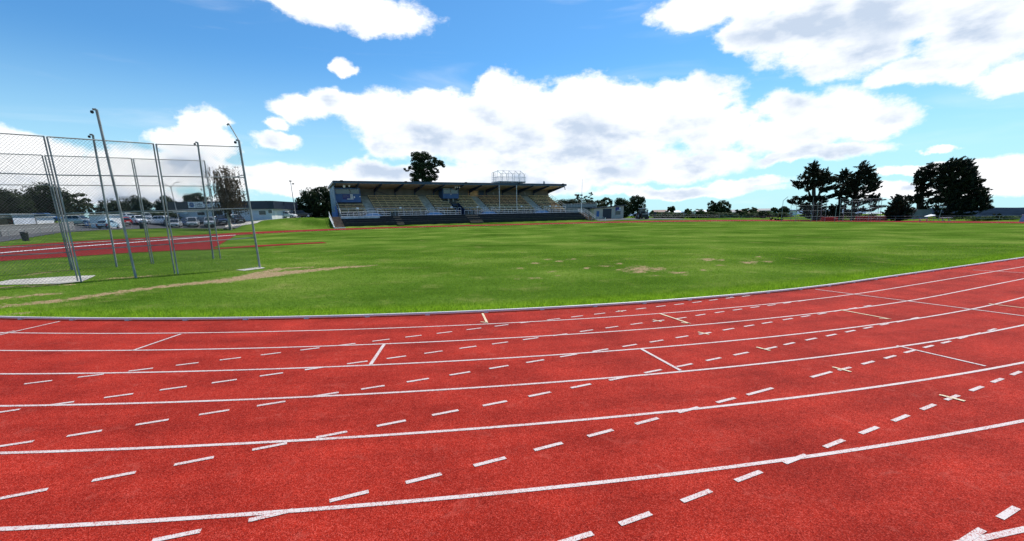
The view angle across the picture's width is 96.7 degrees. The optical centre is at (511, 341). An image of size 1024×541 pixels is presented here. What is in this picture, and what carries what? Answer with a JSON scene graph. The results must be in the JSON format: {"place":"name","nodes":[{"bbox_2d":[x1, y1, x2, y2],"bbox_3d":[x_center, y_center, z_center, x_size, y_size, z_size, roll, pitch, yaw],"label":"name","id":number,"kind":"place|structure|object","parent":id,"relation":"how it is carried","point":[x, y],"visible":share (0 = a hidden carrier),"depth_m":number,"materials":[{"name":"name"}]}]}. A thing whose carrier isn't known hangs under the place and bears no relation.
{"place":"outdoors","nodes":[
{"label":"outdoors","id":0,"kind":"place"},
{"bbox_2d":[225,217,297,226],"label":"path","id":1,"kind":"structure","parent":0,"point":[236,224],"depth_m":87.24,"materials":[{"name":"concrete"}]},
{"bbox_2d":[283,211,296,217],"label":"parked car","id":2,"kind":"object","parent":1,"relation":"on","point":[288,214],"visible":0.74,"depth_m":108.02,"materials":[{"name":"white paint"}]},
{"bbox_2d":[292,210,311,216],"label":"parked car","id":3,"kind":"object","parent":1,"relation":"on","point":[299,213],"visible":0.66,"depth_m":111.74,"materials":[{"name":"black paint"}]},
{"bbox_2d":[0,258,1023,540],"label":"running track","id":4,"kind":"structure","parent":0,"point":[952,488],"depth_m":5.10,"materials":[{"name":"red rubber"}]},
{"bbox_2d":[0,321,985,369],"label":"stagger lines","id":5,"kind":"object","parent":4,"relation":"on","point":[376,355],"visible":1,"depth_m":7.51,"materials":[{"name":"white paint"}]},
{"bbox_2d":[0,295,1021,540],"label":"dashed lines","id":6,"kind":"object","parent":4,"relation":"on","point":[978,531],"visible":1,"depth_m":4.79,"materials":[{"name":"white paint"}]},
{"bbox_2d":[0,266,1023,540],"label":"lane lines","id":7,"kind":"object","parent":4,"relation":"on","point":[980,538],"visible":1,"depth_m":4.89,"materials":[{"name":"white paint"}]},
{"bbox_2d":[482,304,1022,400],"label":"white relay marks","id":8,"kind":"object","parent":4,"relation":"on","point":[484,317],"visible":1,"depth_m":9.72},
{"bbox_2d":[816,270,1022,315],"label":"relay lines","id":9,"kind":"object","parent":4,"relation":"on","point":[934,304],"visible":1,"depth_m":11.23,"materials":[{"name":"white paint"}]},
{"bbox_2d":[0,214,1023,316],"bbox_3d":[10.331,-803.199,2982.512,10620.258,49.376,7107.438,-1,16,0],"label":"ground","id":10,"kind":"structure","parent":0,"point":[657,237],"depth_m":23.46,"materials":[{"name":"green plant"}]},
{"bbox_2d":[0,215,35,224],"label":"shed","id":11,"kind":"structure","parent":10,"relation":"on","point":[18,219],"depth_m":64.58,"materials":[{"name":"white paint"}]},
{"bbox_2d":[0,188,38,213],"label":"broadleaf tree","id":12,"kind":"object","parent":10,"relation":"on","point":[19,205],"visible":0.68,"depth_m":89.51,"materials":[{"name":"green plant"}]},
{"bbox_2d":[20,232,29,240],"bbox_3d":[-52.033,-11.185,48.617,0.700,0.960,0.700,-1,16,0],"label":"rubbish bin","id":13,"kind":"object","parent":10,"relation":"on","point":[22,234],"visible":0.58,"depth_m":48.46,"materials":[{"name":"black plastic"}]},
{"bbox_2d":[0,222,74,236],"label":"block wall","id":14,"kind":"structure","parent":10,"relation":"on","point":[15,228],"depth_m":57.70,"materials":[{"name":"concrete"}]},
{"bbox_2d":[32,213,61,221],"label":"parked car","id":15,"kind":"object","parent":10,"relation":"on","point":[55,217],"visible":0.21,"depth_m":78.33,"materials":[{"name":"blue paint"}]},
{"bbox_2d":[0,275,94,284],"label":"throwing circle pad","id":16,"kind":"object","parent":10,"relation":"on","point":[66,279],"visible":0.92,"depth_m":17.40,"materials":[{"name":"concrete"}]},
{"bbox_2d":[20,182,75,214],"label":"broadleaf tree","id":17,"kind":"object","parent":10,"relation":"on","point":[38,193],"visible":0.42,"depth_m":94.02,"materials":[{"name":"green plant"}]},
{"bbox_2d":[0,223,131,236],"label":"pipe fence","id":18,"kind":"object","parent":10,"relation":"on","point":[59,226],"visible":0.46,"depth_m":59.18,"materials":[{"name":"metal"}]},
{"bbox_2d":[70,192,98,214],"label":"broadleaf tree","id":19,"kind":"object","parent":10,"relation":"on","point":[83,206],"visible":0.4,"depth_m":100.00,"materials":[{"name":"green plant"}]},
{"bbox_2d":[88,215,121,227],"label":"parked car","id":20,"kind":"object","parent":10,"relation":"on","point":[104,217],"depth_m":77.25,"materials":[{"name":"white paint"}]},
{"bbox_2d":[95,198,125,213],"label":"broadleaf tree","id":21,"kind":"object","parent":10,"relation":"on","point":[109,205],"visible":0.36,"depth_m":102.86,"materials":[{"name":"green plant"}]},
{"bbox_2d":[0,235,234,260],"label":"jump apron","id":22,"kind":"object","parent":10,"relation":"on","point":[204,246],"visible":0.54,"depth_m":35.28,"materials":[{"name":"red rubber"}]},
{"bbox_2d":[0,221,249,241],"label":"car park","id":23,"kind":"structure","parent":10,"relation":"on","point":[14,237],"depth_m":79.49,"materials":[{"name":"grey asphalt"}]},
{"bbox_2d":[34,216,54,223],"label":"parked car","id":24,"kind":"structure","parent":23,"relation":"on","point":[45,220],"depth_m":68.72,"materials":[{"name":"white paint"}]},
{"bbox_2d":[62,216,89,223],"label":"parked car","id":25,"kind":"object","parent":23,"relation":"on","point":[79,218],"visible":0.3,"depth_m":78.22,"materials":[{"name":"silver paint"}]},
{"bbox_2d":[95,220,119,228],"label":"parked car","id":26,"kind":"object","parent":23,"relation":"on","point":[104,225],"visible":0.62,"depth_m":74.81,"materials":[{"name":"blue paint"}]},
{"bbox_2d":[123,217,132,224],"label":"parked car","id":27,"kind":"object","parent":23,"relation":"on","point":[126,218],"visible":0.19,"depth_m":83.41,"materials":[{"name":"red paint"}]},
{"bbox_2d":[131,215,147,223],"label":"parked car","id":28,"kind":"object","parent":23,"relation":"on","point":[136,218],"visible":0.52,"depth_m":86.85,"materials":[{"name":"white paint"}]},
{"bbox_2d":[142,212,151,219],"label":"parked car","id":29,"kind":"object","parent":23,"relation":"on","point":[146,214],"visible":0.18,"depth_m":92.54,"materials":[{"name":"silver paint"}]},
{"bbox_2d":[148,215,166,223],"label":"parked car","id":30,"kind":"object","parent":23,"relation":"on","point":[157,218],"visible":0.37,"depth_m":88.82,"materials":[{"name":"white paint"}]},
{"bbox_2d":[167,219,182,226],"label":"parked car","id":31,"kind":"object","parent":23,"relation":"on","point":[178,222],"visible":0.62,"depth_m":80.39,"materials":[{"name":"silver paint"}]},
{"bbox_2d":[185,217,199,226],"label":"parked car","id":32,"kind":"object","parent":23,"relation":"on","point":[191,221],"visible":0.82,"depth_m":81.85,"materials":[{"name":"silver paint"}]},
{"bbox_2d":[204,217,215,224],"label":"parked car","id":33,"kind":"object","parent":23,"relation":"on","point":[206,223],"visible":0.45,"depth_m":82.57,"materials":[{"name":"silver paint"}]},
{"bbox_2d":[215,215,227,223],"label":"parked car","id":34,"kind":"object","parent":23,"relation":"on","point":[222,220],"visible":0.66,"depth_m":85.55,"materials":[{"name":"blue paint"}]},
{"bbox_2d":[230,214,245,222],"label":"parked car","id":35,"kind":"object","parent":23,"relation":"on","point":[235,219],"visible":0.74,"depth_m":87.74,"materials":[{"name":"black paint"}]},
{"bbox_2d":[0,108,260,284],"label":"throwing cage","id":36,"kind":"object","parent":10,"relation":"on","point":[114,185],"visible":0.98,"depth_m":18.95,"materials":[{"name":"metal"}]},
{"bbox_2d":[119,195,155,214],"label":"broadleaf tree","id":37,"kind":"object","parent":10,"relation":"on","point":[134,201],"visible":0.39,"depth_m":105.94,"materials":[{"name":"green plant"}]},
{"bbox_2d":[102,210,181,218],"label":"hedge","id":38,"kind":"object","parent":10,"relation":"on","point":[173,214],"visible":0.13,"depth_m":99.50,"materials":[{"name":"green plant"}]},
{"bbox_2d":[154,194,176,216],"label":"broadleaf tree","id":39,"kind":"object","parent":10,"relation":"on","point":[167,199],"visible":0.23,"depth_m":109.79,"materials":[{"name":"green plant"}]},
{"bbox_2d":[182,192,208,201],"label":"broadleaf tree","id":40,"kind":"object","parent":10,"relation":"on","point":[196,194],"visible":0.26,"depth_m":117.25,"materials":[{"name":"green plant"}]},
{"bbox_2d":[200,165,248,229],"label":"weeping birch","id":41,"kind":"object","parent":10,"relation":"on","point":[229,194],"visible":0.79,"depth_m":79.40,"materials":[{"name":"green plant"}]},
{"bbox_2d":[167,201,297,220],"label":"clubhouse","id":42,"kind":"structure","parent":10,"relation":"on","point":[264,210],"depth_m":102.38,"materials":[{"name":"grey metal"}]},
{"bbox_2d":[258,210,266,214],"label":"window","id":43,"kind":"structure","parent":42,"relation":"in","point":[261,212],"depth_m":102.32,"materials":[{"name":"grey glass"}]},
{"bbox_2d":[239,267,263,270],"bbox_3d":[-11.741,-3.285,20.620,0.697,0.001,1.455,4,16,18],"label":"post footing","id":44,"kind":"object","parent":10,"relation":"on","point":[251,268],"visible":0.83,"depth_m":20.63,"materials":[{"name":"concrete"}]},
{"bbox_2d":[200,242,324,249],"bbox_3d":[-20.226,-7.906,37.596,2.372,0.001,10.291,12,20,39],"label":"runway","id":45,"kind":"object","parent":10,"relation":"on","point":[269,245],"visible":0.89,"depth_m":37.61,"materials":[{"name":"red rubber"}]},
{"bbox_2d":[289,180,295,213],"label":"lamp post","id":46,"kind":"object","parent":10,"relation":"on","point":[290,181],"visible":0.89,"depth_m":108.41,"materials":[{"name":"metal"}]},
{"bbox_2d":[295,185,331,217],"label":"broadleaf tree","id":47,"kind":"object","parent":10,"relation":"on","point":[312,200],"visible":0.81,"depth_m":114.88,"materials":[{"name":"green plant"}]},
{"bbox_2d":[403,151,445,181],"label":"gum tree","id":48,"kind":"object","parent":10,"relation":"on","point":[420,167],"visible":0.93,"depth_m":125.63,"materials":[{"name":"green plant"}]},
{"bbox_2d":[328,180,595,227],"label":"grandstand","id":49,"kind":"object","parent":10,"relation":"on","point":[361,203],"visible":1,"depth_m":109.70,"materials":[{"name":"concrete"}]},
{"bbox_2d":[468,191,477,196],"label":"doorway","id":50,"kind":"structure","parent":49,"relation":"in","point":[474,193],"depth_m":119.42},
{"bbox_2d":[491,170,525,182],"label":"camera gantry","id":51,"kind":"object","parent":49,"relation":"on","point":[504,181],"visible":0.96,"depth_m":115.83,"materials":[{"name":"metal"}]},
{"bbox_2d":[0,257,1023,320],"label":"kerb","id":52,"kind":"structure","parent":10,"relation":"on","point":[265,317],"depth_m":10.68,"materials":[{"name":"metal"}]},
{"bbox_2d":[575,194,582,200],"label":"broadleaf tree","id":53,"kind":"object","parent":10,"relation":"on","point":[577,197],"visible":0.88,"depth_m":144.31,"materials":[{"name":"green plant"}]},
{"bbox_2d":[564,206,595,214],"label":"wing","id":54,"kind":"structure","parent":10,"relation":"on","point":[584,210],"depth_m":130.76,"materials":[{"name":"grey concrete"}]},
{"bbox_2d":[563,203,596,208],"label":"glazed fence","id":55,"kind":"object","parent":54,"relation":"on","point":[576,205],"visible":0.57,"depth_m":135.21,"materials":[{"name":"grey glass"}]},
{"bbox_2d":[556,198,604,208],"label":"hedge","id":56,"kind":"object","parent":10,"relation":"on","point":[574,201],"visible":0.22,"depth_m":142.30,"materials":[{"name":"green plant"}]},
{"bbox_2d":[601,197,612,206],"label":"broadleaf tree","id":57,"kind":"object","parent":10,"relation":"on","point":[610,202],"visible":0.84,"depth_m":147.76,"materials":[{"name":"green plant"}]},
{"bbox_2d":[614,197,633,217],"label":"broadleaf tree","id":58,"kind":"object","parent":10,"relation":"on","point":[628,209],"visible":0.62,"depth_m":150.35,"materials":[{"name":"green plant"}]},
{"bbox_2d":[596,218,679,220],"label":"yard","id":59,"kind":"structure","parent":10,"relation":"on","point":[633,219],"depth_m":121.31,"materials":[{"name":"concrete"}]},
{"bbox_2d":[588,205,624,218],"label":"equipment shed","id":60,"kind":"structure","parent":59,"relation":"on","point":[612,212],"depth_m":123.27,"materials":[{"name":"grey metal"}]},
{"bbox_2d":[603,209,611,218],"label":"roller door","id":61,"kind":"structure","parent":60,"relation":"in","point":[606,212],"depth_m":123.27,"materials":[{"name":"grey metal"}]},
{"bbox_2d":[635,208,648,218],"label":"tractor","id":62,"kind":"object","parent":59,"relation":"on","point":[642,214],"visible":1,"depth_m":121.37,"materials":[{"name":"red paint"}]},
{"bbox_2d":[629,195,648,217],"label":"broadleaf tree","id":63,"kind":"object","parent":10,"relation":"on","point":[636,201],"visible":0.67,"depth_m":152.37,"materials":[{"name":"green plant"}]},
{"bbox_2d":[651,210,666,213],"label":"house","id":64,"kind":"structure","parent":10,"relation":"on","point":[662,211],"depth_m":223.47,"materials":[{"name":"white tile"}]},
{"bbox_2d":[666,206,674,211],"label":"broadleaf tree","id":65,"kind":"object","parent":10,"relation":"on","point":[671,209],"visible":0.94,"depth_m":206.22,"materials":[{"name":"green plant"}]},
{"bbox_2d":[706,200,716,211],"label":"broadleaf tree","id":66,"kind":"object","parent":10,"relation":"on","point":[711,207],"visible":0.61,"depth_m":170.35,"materials":[{"name":"green plant"}]},
{"bbox_2d":[648,211,787,215],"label":"shrub belt","id":67,"kind":"object","parent":10,"relation":"on","point":[651,213],"visible":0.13,"depth_m":175.83,"materials":[{"name":"green plant"}]},
{"bbox_2d":[670,209,770,217],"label":"shrub belt","id":68,"kind":"object","parent":10,"relation":"on","point":[702,211],"visible":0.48,"depth_m":155.28,"materials":[{"name":"green plant"}]},
{"bbox_2d":[651,211,793,217],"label":"shrub belt","id":69,"kind":"object","parent":10,"relation":"on","point":[732,215],"visible":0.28,"depth_m":157.19,"materials":[{"name":"green plant"}]},
{"bbox_2d":[713,200,731,212],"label":"broadleaf tree","id":70,"kind":"object","parent":10,"relation":"on","point":[724,208],"visible":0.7,"depth_m":168.48,"materials":[{"name":"green plant"}]},
{"bbox_2d":[660,211,786,217],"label":"shrub belt","id":71,"kind":"object","parent":10,"relation":"on","point":[664,215],"visible":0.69,"depth_m":152.76,"materials":[{"name":"green plant"}]},
{"bbox_2d":[741,208,752,212],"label":"broadleaf tree","id":72,"kind":"object","parent":10,"relation":"on","point":[747,210],"visible":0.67,"depth_m":206.12,"materials":[{"name":"green plant"}]},
{"bbox_2d":[757,212,771,217],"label":"dark shrub","id":73,"kind":"object","parent":10,"relation":"on","point":[763,215],"visible":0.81,"depth_m":144.39,"materials":[{"name":"green plant"}]},
{"bbox_2d":[770,207,778,212],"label":"broadleaf tree","id":74,"kind":"object","parent":10,"relation":"on","point":[775,210],"visible":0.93,"depth_m":206.68,"materials":[{"name":"green plant"}]},
{"bbox_2d":[770,214,783,219],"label":"olive shrub","id":75,"kind":"object","parent":10,"relation":"on","point":[780,215],"visible":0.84,"depth_m":115.43,"materials":[{"name":"green plant"}]},
{"bbox_2d":[765,210,796,214],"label":"house","id":76,"kind":"structure","parent":10,"relation":"on","point":[793,213],"depth_m":223.69,"materials":[{"name":"white paint"}]},
{"bbox_2d":[778,206,789,212],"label":"broadleaf tree","id":77,"kind":"object","parent":10,"relation":"on","point":[786,209],"visible":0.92,"depth_m":206.24,"materials":[{"name":"green plant"}]},
{"bbox_2d":[786,160,845,219],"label":"cypress tree","id":78,"kind":"object","parent":10,"relation":"on","point":[822,177],"visible":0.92,"depth_m":111.68,"materials":[{"name":"green plant"}]},
{"bbox_2d":[828,167,852,218],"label":"cypress tree","id":79,"kind":"object","parent":10,"relation":"on","point":[846,173],"visible":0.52,"depth_m":115.82,"materials":[{"name":"green plant"}]},
{"bbox_2d":[835,160,887,219],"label":"cypress tree","id":80,"kind":"object","parent":10,"relation":"on","point":[865,176],"visible":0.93,"depth_m":109.72,"materials":[{"name":"green plant"}]},
{"bbox_2d":[842,213,883,218],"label":"dark shrub","id":81,"kind":"object","parent":10,"relation":"on","point":[872,214],"visible":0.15,"depth_m":120.36,"materials":[{"name":"green plant"}]},
{"bbox_2d":[871,216,887,220],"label":"storage box","id":82,"kind":"object","parent":10,"relation":"on","point":[881,218],"visible":0.59,"depth_m":104.54,"materials":[{"name":"red paint"}]},
{"bbox_2d":[880,193,916,220],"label":"conifer tree","id":83,"kind":"object","parent":10,"relation":"on","point":[900,206],"visible":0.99,"depth_m":97.44,"materials":[{"name":"green plant"}]},
{"bbox_2d":[783,215,1021,220],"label":"pipe fence","id":84,"kind":"object","parent":10,"relation":"on","point":[899,218],"visible":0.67,"depth_m":96.18,"materials":[{"name":"metal"}]},
{"bbox_2d":[908,209,931,217],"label":"shed","id":85,"kind":"structure","parent":10,"relation":"on","point":[921,213],"depth_m":103.79,"materials":[{"name":"grey paint"}]},
{"bbox_2d":[903,162,939,209],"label":"cypress tree","id":86,"kind":"object","parent":10,"relation":"on","point":[922,176],"visible":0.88,"depth_m":113.56,"materials":[{"name":"green plant"}]},
{"bbox_2d":[928,155,994,217],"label":"cypress tree","id":87,"kind":"object","parent":10,"relation":"on","point":[951,173],"visible":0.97,"depth_m":105.75,"materials":[{"name":"green plant"}]},
{"bbox_2d":[951,216,1021,220],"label":"hedge","id":88,"kind":"object","parent":10,"relation":"on","point":[976,217],"visible":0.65,"depth_m":88.86,"materials":[{"name":"green plant"}]},
{"bbox_2d":[0,220,1023,252],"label":"running track","id":89,"kind":"structure","parent":0,"point":[97,243],"depth_m":81.23,"materials":[{"name":"red rubber"}]},
{"bbox_2d":[2,235,229,252],"bbox_3d":[-36.704,-10.148,46.237,1.465,0.001,30.381,-1,16,-1],"label":"white track line","id":90,"kind":"object","parent":89,"relation":"on","point":[100,244],"visible":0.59,"depth_m":39.84,"materials":[{"name":"paint"}]},
{"bbox_2d":[781,197,827,221],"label":"throwing cage","id":91,"kind":"object","parent":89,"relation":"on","point":[812,206],"visible":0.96,"depth_m":100.62,"materials":[{"name":"metal"}]},
{"bbox_2d":[821,217,837,220],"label":"storage box","id":92,"kind":"object","parent":89,"relation":"on","point":[830,218],"visible":0.95,"depth_m":104.57,"materials":[{"name":"red paint"}]},
{"bbox_2d":[834,199,881,221],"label":"throwing cage","id":93,"kind":"object","parent":89,"relation":"on","point":[859,210],"visible":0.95,"depth_m":94.87,"materials":[{"name":"metal"}]},
{"bbox_2d":[855,216,871,220],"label":"storage box","id":94,"kind":"object","parent":89,"relation":"on","point":[864,218],"visible":0.69,"depth_m":103.62,"materials":[{"name":"red paint"}]},
{"bbox_2d":[0,0,1023,217],"label":"sky","id":95,"kind":"structure","parent":0,"point":[681,104],"materials":[{"name":"blue"}]},
{"bbox_2d":[630,210,865,215],"bbox_3d":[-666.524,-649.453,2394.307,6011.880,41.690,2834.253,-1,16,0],"label":"hills","id":96,"kind":"structure","parent":0,"point":[864,212],"depth_m":2613.98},
{"bbox_2d":[928,207,1023,216],"bbox_3d":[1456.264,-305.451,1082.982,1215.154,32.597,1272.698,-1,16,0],"label":"hills","id":97,"kind":"structure","parent":0,"point":[1005,211],"depth_m":1020.04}
]}

